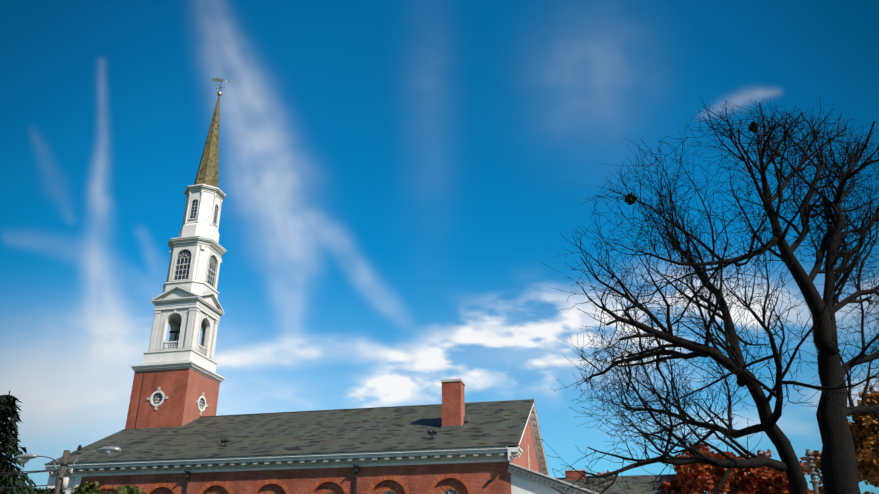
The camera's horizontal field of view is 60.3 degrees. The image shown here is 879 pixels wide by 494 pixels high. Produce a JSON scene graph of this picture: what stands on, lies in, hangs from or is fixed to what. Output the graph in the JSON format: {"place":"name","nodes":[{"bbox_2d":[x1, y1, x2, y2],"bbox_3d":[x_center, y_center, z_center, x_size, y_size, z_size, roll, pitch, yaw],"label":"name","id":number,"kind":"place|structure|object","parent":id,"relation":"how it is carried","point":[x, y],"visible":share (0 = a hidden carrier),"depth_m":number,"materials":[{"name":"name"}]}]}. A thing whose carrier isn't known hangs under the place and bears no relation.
{"place":"outdoors","nodes":[
{"label":"outdoors","id":0,"kind":"place"},
{"bbox_2d":[125,77,229,428],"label":"church tower","id":1,"kind":"structure","parent":0,"point":[177,381],"depth_m":69.68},
{"bbox_2d":[47,420,539,493],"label":"church nave","id":2,"kind":"structure","parent":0,"point":[478,478],"depth_m":51.17,"materials":[{"name":"red brick"}]},
{"bbox_2d":[44,399,548,477],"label":"roof","id":3,"kind":"structure","parent":2,"relation":"on","point":[491,431],"depth_m":55.03,"materials":[{"name":"grey tile"}]},
{"bbox_2d":[75,430,436,453],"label":"roof floodlights","id":4,"kind":"object","parent":3,"relation":"on","point":[226,440],"visible":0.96,"depth_m":55.68,"materials":[{"name":"grey metal"}]},
{"bbox_2d":[441,379,469,428],"bbox_3d":[1.171,11.801,55.827,1.830,3.879,1.740,-6,-25,12],"label":"chimney","id":5,"kind":"object","parent":3,"relation":"on","point":[453,405],"visible":0.79,"depth_m":55.33,"materials":[{"name":"red brick"}]},
{"bbox_2d":[0,0,878,493],"bbox_3d":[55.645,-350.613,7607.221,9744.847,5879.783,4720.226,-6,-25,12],"label":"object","id":6,"kind":"structure","parent":0,"point":[404,214],"depth_m":8558.59,"materials":[{"name":"blue"}]},
{"bbox_2d":[508,462,598,493],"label":"building","id":7,"kind":"structure","parent":0,"point":[524,480],"depth_m":47.82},
{"bbox_2d":[556,469,682,493],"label":"building roof","id":8,"kind":"structure","parent":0,"point":[632,488],"depth_m":70.38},
{"label":"ground","id":9,"kind":"structure","parent":0,"visible":0},
{"bbox_2d":[0,476,27,493],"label":"green tree","id":10,"kind":"object","parent":9,"relation":"on","point":[24,488],"visible":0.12,"depth_m":66.56,"materials":[{"name":"green plant"}]},
{"bbox_2d":[0,391,40,493],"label":"spruce tree","id":11,"kind":"object","parent":9,"relation":"on","point":[8,409],"visible":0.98,"depth_m":34.12,"materials":[{"name":"green plant"}]},
{"bbox_2d":[18,486,65,493],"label":"green tree","id":12,"kind":"object","parent":9,"relation":"on","point":[47,491],"visible":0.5,"depth_m":47.46,"materials":[{"name":"green plant"}]},
{"bbox_2d":[0,446,120,493],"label":"street light","id":13,"kind":"object","parent":9,"relation":"on","point":[63,480],"visible":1,"depth_m":30.37,"materials":[{"name":"grey metal"}]},
{"bbox_2d":[70,480,110,493],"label":"green tree","id":14,"kind":"object","parent":9,"relation":"on","point":[89,488],"visible":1,"depth_m":43.65,"materials":[{"name":"green plant"}]},
{"bbox_2d":[111,484,146,493],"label":"green tree","id":15,"kind":"object","parent":9,"relation":"on","point":[128,489],"visible":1,"depth_m":45.18,"materials":[{"name":"green plant"}]},
{"bbox_2d":[659,443,741,493],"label":"autumn tree","id":16,"kind":"object","parent":9,"relation":"on","point":[701,471],"visible":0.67,"depth_m":66.32,"materials":[{"name":"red plant"}]},
{"bbox_2d":[538,94,878,493],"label":"bare tree","id":17,"kind":"object","parent":9,"relation":"on","point":[838,463],"visible":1,"depth_m":19.71,"materials":[{"name":"black plant"}]},
{"bbox_2d":[721,449,780,493],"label":"autumn tree","id":18,"kind":"object","parent":9,"relation":"on","point":[757,479],"visible":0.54,"depth_m":70.32,"materials":[{"name":"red plant"}]},
{"bbox_2d":[761,459,813,493],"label":"autumn tree","id":19,"kind":"object","parent":9,"relation":"on","point":[781,485],"visible":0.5,"depth_m":68.05,"materials":[{"name":"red plant"}]},
{"bbox_2d":[805,449,818,493],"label":"siren pole","id":20,"kind":"object","parent":9,"relation":"on","point":[811,465],"visible":1,"depth_m":39.24,"materials":[{"name":"grey metal"}]},
{"bbox_2d":[800,450,874,493],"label":"autumn tree","id":21,"kind":"object","parent":9,"relation":"on","point":[817,457],"visible":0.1,"depth_m":57.46,"materials":[{"name":"orange plant"}]},
{"bbox_2d":[847,386,878,493],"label":"autumn tree","id":22,"kind":"object","parent":9,"relation":"on","point":[868,470],"visible":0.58,"depth_m":33.72,"materials":[{"name":"orange plant"}]}
]}

